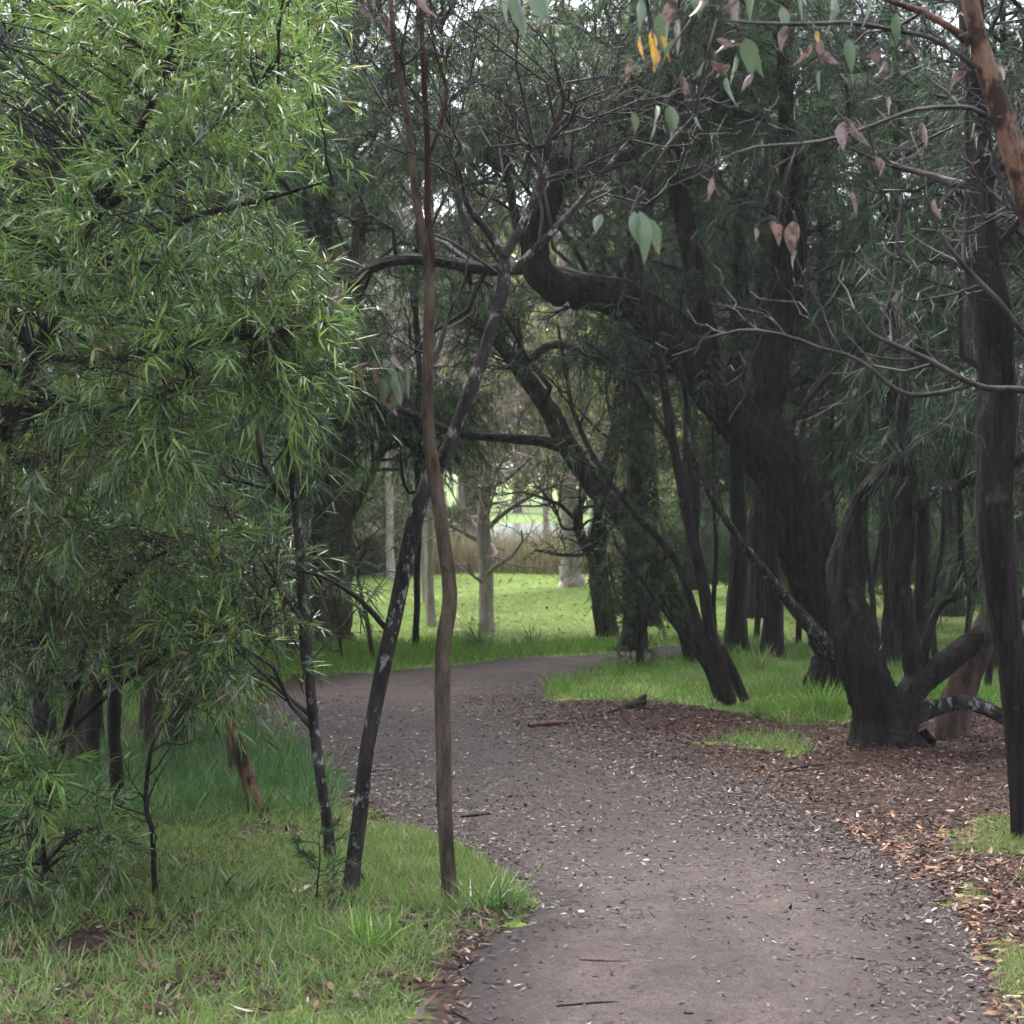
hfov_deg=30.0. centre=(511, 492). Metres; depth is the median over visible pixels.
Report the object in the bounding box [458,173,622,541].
bare tree
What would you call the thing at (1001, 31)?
paperbark tree
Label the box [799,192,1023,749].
forked tree
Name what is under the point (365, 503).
tree
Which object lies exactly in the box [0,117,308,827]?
thicket tree
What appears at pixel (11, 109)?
thicket tree
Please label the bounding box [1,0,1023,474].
sky
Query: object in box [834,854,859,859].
fallen stick
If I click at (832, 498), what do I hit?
slender sapling
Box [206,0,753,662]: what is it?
mossy leaning tree
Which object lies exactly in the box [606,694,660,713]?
fallen log
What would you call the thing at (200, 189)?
thicket tree
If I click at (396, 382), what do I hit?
slim brown tree
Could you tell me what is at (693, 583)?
paperbark tree
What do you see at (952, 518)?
paperbark tree
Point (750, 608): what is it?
paperbark tree
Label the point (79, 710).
thicket tree
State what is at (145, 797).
black sapling
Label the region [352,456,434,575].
pond shrub
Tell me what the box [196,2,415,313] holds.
canopy tree
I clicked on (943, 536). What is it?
slender sapling
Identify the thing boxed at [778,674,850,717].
grass tussock
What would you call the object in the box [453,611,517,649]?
grass tussock
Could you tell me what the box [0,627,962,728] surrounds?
grass
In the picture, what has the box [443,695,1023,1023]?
leaf litter
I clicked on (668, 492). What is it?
pond shrub
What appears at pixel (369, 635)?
bare sapling
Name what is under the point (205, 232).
thicket tree
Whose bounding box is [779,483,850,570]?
woodland shrub
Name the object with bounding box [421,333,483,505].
bank tree
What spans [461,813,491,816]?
fallen stick
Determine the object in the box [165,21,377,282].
canopy tree
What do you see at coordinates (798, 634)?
slender sapling
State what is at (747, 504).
pond shrub
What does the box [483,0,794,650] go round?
canopy tree
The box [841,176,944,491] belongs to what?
slender sapling
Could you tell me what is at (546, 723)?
fallen log
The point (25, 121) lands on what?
pond side tree
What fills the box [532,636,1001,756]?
grass
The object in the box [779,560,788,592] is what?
woodland shrub
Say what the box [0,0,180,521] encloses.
thicket tree
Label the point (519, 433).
bank tree
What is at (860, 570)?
paperbark tree
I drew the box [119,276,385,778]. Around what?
thicket tree
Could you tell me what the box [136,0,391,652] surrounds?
thicket tree
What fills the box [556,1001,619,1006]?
fallen stick
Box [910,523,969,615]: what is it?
woodland shrub
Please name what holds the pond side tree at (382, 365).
on the ground at (436, 1013)
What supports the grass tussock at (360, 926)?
on the ground at (436, 1013)
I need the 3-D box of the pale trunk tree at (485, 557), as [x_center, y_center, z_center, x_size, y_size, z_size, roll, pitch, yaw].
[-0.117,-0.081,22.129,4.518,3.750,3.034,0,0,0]
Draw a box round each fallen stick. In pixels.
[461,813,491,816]
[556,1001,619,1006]
[579,958,626,961]
[781,764,825,773]
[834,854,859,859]
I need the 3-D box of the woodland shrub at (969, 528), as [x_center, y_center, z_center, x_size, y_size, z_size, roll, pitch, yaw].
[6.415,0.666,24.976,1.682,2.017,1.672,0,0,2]
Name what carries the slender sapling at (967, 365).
on the ground at (436, 1013)
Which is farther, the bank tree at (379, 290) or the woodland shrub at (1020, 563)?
the bank tree at (379, 290)
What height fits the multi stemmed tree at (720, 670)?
4.199 m
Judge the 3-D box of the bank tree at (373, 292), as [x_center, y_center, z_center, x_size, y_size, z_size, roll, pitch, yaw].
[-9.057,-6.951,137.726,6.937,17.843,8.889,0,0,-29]
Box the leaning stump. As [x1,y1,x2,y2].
[219,700,266,817]
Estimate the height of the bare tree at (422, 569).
9.447 m
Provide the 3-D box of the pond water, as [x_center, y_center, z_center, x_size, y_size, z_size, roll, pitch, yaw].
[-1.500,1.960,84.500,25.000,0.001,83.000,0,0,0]
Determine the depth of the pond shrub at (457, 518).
42.72 m
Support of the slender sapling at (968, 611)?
on the ground at (436, 1013)
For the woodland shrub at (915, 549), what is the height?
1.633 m
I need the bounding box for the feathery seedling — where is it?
[266,812,358,913]
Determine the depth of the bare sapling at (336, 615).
18.37 m
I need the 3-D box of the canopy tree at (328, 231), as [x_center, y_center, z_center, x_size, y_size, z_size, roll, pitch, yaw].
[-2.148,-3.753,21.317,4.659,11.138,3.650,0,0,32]
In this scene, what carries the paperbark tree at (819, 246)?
on the ground at (436, 1013)
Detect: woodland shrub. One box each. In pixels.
[665,484,729,581]
[700,517,747,590]
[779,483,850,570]
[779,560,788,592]
[835,492,877,554]
[835,509,882,608]
[836,486,883,583]
[868,500,940,577]
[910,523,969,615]
[930,499,974,563]
[932,513,983,619]
[936,487,1023,580]
[954,490,1023,596]
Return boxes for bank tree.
[345,239,405,504]
[368,282,419,512]
[383,249,466,475]
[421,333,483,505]
[478,341,548,512]
[504,322,557,497]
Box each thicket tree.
[0,0,104,450]
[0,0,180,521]
[0,0,221,737]
[0,0,344,746]
[0,0,354,754]
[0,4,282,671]
[0,5,94,436]
[0,5,191,472]
[0,66,73,438]
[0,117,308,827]
[0,236,215,783]
[0,270,280,772]
[2,11,298,389]
[3,0,387,729]
[5,0,377,711]
[28,258,284,752]
[87,361,311,644]
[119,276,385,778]
[122,5,352,486]
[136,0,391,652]
[188,141,251,431]
[190,72,369,486]
[228,396,373,661]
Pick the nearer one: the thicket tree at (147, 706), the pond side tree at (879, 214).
the thicket tree at (147, 706)
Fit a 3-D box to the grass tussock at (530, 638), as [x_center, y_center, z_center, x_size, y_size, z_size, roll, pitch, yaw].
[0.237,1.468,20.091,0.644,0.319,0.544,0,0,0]
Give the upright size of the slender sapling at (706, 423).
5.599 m
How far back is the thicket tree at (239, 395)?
12.02 m
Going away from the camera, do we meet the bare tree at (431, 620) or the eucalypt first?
the eucalypt
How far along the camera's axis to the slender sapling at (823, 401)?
23.91 m
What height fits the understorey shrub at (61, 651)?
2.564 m
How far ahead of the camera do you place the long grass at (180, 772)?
10.04 m
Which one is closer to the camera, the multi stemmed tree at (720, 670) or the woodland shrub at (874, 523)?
the multi stemmed tree at (720, 670)
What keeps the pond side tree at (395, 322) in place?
on the ground at (436, 1013)
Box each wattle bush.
[0,439,352,849]
[0,701,189,928]
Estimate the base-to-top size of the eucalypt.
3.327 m
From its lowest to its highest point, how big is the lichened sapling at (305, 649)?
2.711 m
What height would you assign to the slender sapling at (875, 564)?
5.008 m
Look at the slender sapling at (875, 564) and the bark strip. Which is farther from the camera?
the slender sapling at (875, 564)
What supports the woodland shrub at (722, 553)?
on the ground at (436, 1013)
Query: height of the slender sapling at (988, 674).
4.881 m
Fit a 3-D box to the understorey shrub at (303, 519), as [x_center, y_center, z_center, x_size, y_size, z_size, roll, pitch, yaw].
[-3.178,0.773,23.976,2.219,3.237,2.402,0,0,9]
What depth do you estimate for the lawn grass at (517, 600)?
24.67 m
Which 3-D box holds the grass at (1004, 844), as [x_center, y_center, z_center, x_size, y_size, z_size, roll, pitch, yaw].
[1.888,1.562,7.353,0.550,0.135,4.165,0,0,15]
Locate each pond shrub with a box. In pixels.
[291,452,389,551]
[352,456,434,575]
[353,453,414,571]
[382,486,434,532]
[433,500,493,539]
[606,455,684,574]
[654,432,717,570]
[664,453,748,580]
[716,425,817,516]
[727,461,782,577]
[816,425,883,558]
[841,404,884,565]
[872,488,974,560]
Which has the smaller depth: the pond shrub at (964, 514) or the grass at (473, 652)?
the grass at (473, 652)
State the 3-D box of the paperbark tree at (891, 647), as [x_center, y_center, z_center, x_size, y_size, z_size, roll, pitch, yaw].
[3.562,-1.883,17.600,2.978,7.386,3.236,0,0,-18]
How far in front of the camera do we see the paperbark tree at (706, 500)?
33.84 m
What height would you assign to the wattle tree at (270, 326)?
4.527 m
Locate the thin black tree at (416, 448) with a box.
[264,0,519,646]
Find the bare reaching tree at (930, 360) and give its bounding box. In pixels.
[655,114,1023,465]
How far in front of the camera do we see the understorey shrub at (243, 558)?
16.61 m
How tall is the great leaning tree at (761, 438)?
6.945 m
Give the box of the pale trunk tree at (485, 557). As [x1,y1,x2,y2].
[353,325,681,631]
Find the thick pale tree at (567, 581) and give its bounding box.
[437,7,724,587]
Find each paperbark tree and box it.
[560,0,922,654]
[584,77,803,585]
[596,14,757,589]
[625,0,915,618]
[638,0,945,657]
[700,31,943,493]
[729,0,993,597]
[756,0,1023,640]
[769,0,1000,668]
[804,0,1023,362]
[807,0,1023,671]
[827,0,1023,616]
[857,8,1023,567]
[906,1,1023,177]
[925,0,1023,278]
[936,0,1023,63]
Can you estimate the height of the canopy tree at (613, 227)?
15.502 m
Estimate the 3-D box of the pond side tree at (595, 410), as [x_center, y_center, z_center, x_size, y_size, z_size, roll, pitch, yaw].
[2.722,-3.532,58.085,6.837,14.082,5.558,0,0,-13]
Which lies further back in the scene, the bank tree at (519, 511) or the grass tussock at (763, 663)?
the bank tree at (519, 511)
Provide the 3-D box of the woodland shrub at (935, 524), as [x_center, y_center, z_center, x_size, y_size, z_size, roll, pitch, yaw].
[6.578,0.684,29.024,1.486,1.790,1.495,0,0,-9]
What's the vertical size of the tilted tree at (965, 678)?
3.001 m
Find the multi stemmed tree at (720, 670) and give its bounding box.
[503,179,753,705]
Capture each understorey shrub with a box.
[0,519,104,713]
[3,440,60,666]
[125,463,303,677]
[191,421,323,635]
[236,460,314,620]
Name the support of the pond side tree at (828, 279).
on the ground at (436, 1013)
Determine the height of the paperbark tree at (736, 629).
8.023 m
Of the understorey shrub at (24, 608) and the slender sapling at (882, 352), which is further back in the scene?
the slender sapling at (882, 352)
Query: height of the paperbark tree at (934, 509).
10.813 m
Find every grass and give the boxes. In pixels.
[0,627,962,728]
[0,708,381,830]
[0,731,539,1023]
[165,571,1023,650]
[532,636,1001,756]
[950,809,1023,1023]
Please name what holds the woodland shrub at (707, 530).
on the ground at (436, 1013)
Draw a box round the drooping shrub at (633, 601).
[583,494,695,666]
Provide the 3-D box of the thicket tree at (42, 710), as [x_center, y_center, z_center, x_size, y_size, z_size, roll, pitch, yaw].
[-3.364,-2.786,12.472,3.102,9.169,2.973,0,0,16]
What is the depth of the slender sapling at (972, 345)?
17.90 m
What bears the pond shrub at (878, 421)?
on the ground at (436, 1013)
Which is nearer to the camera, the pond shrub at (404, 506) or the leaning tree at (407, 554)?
the leaning tree at (407, 554)
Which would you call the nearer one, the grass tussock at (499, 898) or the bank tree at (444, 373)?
the grass tussock at (499, 898)
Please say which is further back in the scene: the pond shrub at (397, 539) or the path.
the pond shrub at (397, 539)
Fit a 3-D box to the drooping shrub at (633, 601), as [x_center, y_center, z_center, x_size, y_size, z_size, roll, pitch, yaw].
[1.189,0.860,17.594,1.086,1.736,0.935,0,0,0]
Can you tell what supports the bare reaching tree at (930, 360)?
on the ground at (436, 1013)
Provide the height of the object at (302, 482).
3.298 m
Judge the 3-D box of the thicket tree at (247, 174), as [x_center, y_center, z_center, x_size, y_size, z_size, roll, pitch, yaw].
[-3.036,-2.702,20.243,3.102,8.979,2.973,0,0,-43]
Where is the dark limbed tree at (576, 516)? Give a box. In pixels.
[441,258,727,637]
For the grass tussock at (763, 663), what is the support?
on the ground at (436, 1013)
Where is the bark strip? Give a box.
[80,890,129,901]
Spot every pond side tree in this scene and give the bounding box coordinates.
[0,4,104,384]
[336,214,401,480]
[337,0,624,536]
[360,199,422,521]
[367,265,460,505]
[438,1,682,514]
[527,211,683,462]
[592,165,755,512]
[723,75,945,430]
[803,46,953,423]
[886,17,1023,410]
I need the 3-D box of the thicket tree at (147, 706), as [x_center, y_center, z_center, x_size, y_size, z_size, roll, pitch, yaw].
[-2.154,0.134,11.381,1.653,3.158,1.858,0,0,10]
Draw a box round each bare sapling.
[294,500,406,661]
[317,502,394,660]
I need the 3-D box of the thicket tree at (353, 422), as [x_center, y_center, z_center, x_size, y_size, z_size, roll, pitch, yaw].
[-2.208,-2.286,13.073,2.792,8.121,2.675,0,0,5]
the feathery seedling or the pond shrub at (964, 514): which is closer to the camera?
the feathery seedling
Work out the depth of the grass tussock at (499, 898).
7.27 m
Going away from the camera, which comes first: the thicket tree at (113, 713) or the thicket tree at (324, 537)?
the thicket tree at (113, 713)
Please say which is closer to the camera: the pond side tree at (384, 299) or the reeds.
the reeds
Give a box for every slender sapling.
[646,210,744,599]
[651,235,788,632]
[666,233,793,502]
[675,139,826,637]
[719,199,859,642]
[747,188,888,515]
[782,184,888,537]
[794,130,944,621]
[796,215,888,499]
[806,245,938,623]
[832,157,967,577]
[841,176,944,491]
[845,106,1022,656]
[879,161,1019,633]
[896,132,1023,685]
[930,236,1023,585]
[935,159,1023,538]
[945,35,1023,507]
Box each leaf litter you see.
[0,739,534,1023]
[221,697,531,892]
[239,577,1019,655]
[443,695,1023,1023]
[834,808,1023,1023]
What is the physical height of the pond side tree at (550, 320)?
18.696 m
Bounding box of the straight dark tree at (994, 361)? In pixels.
[755,0,1023,843]
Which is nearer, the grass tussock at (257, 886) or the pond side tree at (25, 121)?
the grass tussock at (257, 886)
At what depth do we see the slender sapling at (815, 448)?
18.55 m
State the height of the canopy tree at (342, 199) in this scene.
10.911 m
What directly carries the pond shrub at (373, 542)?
on the ground at (436, 1013)
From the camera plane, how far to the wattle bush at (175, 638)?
7.73 m
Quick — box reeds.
[354,516,674,574]
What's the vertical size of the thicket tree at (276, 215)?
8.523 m
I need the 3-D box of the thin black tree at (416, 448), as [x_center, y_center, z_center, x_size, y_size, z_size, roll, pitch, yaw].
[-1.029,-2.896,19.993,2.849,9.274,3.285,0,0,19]
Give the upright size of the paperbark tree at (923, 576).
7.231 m
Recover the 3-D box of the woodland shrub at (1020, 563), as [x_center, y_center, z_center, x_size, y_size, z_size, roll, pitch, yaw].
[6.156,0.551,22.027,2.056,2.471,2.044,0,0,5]
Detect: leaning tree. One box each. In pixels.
[189,0,958,695]
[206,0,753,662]
[287,0,778,893]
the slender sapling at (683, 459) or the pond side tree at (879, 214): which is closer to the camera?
the slender sapling at (683, 459)
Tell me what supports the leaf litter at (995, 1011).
on the ground at (436, 1013)
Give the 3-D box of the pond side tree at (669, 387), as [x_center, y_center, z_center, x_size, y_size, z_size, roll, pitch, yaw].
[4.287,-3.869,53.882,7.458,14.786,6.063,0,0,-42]
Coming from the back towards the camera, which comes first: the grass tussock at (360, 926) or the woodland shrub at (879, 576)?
the woodland shrub at (879, 576)
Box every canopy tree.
[99,0,446,607]
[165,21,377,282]
[194,0,503,622]
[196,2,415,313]
[470,0,805,626]
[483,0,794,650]
[571,2,760,517]
[572,12,723,441]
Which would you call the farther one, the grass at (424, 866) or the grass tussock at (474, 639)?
the grass tussock at (474, 639)
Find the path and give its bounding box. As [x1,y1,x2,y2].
[252,638,1023,1023]
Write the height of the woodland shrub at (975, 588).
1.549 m
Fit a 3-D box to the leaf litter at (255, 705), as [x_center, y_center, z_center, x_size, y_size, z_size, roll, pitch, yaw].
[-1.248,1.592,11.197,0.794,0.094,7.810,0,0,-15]
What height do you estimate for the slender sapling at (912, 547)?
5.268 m
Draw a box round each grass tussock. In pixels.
[181,855,284,902]
[313,880,453,953]
[392,859,549,918]
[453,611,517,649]
[508,620,555,644]
[733,639,787,670]
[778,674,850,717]
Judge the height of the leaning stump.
0.693 m
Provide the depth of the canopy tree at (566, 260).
22.83 m
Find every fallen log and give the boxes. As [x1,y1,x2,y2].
[527,720,574,727]
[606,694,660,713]
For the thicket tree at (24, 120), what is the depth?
18.02 m
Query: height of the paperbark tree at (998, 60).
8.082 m
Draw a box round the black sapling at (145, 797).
[86,698,214,898]
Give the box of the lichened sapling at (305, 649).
[68,299,413,859]
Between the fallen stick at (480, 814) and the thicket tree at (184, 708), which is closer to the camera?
the fallen stick at (480, 814)
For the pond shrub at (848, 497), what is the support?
on the ground at (436, 1013)
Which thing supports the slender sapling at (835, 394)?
on the ground at (436, 1013)
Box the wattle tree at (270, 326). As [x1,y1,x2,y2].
[0,0,401,612]
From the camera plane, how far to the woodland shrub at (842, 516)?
28.77 m
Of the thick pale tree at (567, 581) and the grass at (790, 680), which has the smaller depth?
the grass at (790, 680)
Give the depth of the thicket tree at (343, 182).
13.99 m
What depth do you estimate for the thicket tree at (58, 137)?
18.82 m
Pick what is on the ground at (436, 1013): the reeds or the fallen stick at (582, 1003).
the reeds
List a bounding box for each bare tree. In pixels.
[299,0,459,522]
[334,124,397,458]
[336,2,544,601]
[336,16,535,577]
[338,1,597,626]
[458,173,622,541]
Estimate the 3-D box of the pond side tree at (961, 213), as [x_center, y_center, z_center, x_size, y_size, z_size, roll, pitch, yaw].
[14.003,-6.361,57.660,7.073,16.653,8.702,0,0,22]
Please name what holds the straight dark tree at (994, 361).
on the ground at (436, 1013)
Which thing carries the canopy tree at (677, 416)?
on the ground at (436, 1013)
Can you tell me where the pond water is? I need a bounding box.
[366,523,724,571]
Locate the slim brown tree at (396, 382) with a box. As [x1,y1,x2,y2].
[234,0,504,904]
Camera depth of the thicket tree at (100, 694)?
11.90 m
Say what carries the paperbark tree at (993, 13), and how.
on the ground at (436, 1013)
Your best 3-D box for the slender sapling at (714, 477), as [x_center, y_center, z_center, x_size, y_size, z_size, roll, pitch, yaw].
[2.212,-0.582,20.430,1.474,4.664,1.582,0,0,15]
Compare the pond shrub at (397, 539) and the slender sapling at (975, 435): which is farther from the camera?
the pond shrub at (397, 539)
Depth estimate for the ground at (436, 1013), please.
10.21 m
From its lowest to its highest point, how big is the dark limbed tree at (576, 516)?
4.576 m
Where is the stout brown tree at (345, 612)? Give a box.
[238,0,532,641]
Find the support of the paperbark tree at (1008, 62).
on the ground at (436, 1013)
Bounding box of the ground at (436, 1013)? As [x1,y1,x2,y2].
[0,475,1023,1023]
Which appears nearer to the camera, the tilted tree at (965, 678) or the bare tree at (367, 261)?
the tilted tree at (965, 678)
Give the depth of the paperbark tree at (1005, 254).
14.62 m
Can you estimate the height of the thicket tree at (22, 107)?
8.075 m
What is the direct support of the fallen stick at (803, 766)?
on the leaf litter at (807, 773)
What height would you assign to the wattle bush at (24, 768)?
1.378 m
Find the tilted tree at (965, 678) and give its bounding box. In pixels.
[934,326,1023,740]
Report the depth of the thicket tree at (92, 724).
10.71 m
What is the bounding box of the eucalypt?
[370,0,1023,266]
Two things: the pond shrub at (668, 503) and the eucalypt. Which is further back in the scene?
the pond shrub at (668, 503)
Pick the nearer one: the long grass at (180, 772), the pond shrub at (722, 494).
the long grass at (180, 772)
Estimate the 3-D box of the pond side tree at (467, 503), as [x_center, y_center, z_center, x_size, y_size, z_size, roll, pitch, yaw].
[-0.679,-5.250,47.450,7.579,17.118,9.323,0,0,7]
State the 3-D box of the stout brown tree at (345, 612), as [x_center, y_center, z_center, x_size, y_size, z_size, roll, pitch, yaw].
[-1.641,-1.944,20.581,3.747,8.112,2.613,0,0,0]
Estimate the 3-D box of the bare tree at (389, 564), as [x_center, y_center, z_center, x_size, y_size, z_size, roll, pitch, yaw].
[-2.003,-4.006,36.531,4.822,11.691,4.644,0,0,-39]
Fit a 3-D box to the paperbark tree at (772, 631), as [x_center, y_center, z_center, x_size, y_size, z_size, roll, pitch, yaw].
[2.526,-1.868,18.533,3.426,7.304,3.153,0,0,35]
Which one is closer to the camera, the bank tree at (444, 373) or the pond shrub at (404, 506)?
the pond shrub at (404, 506)
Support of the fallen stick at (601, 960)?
on the path

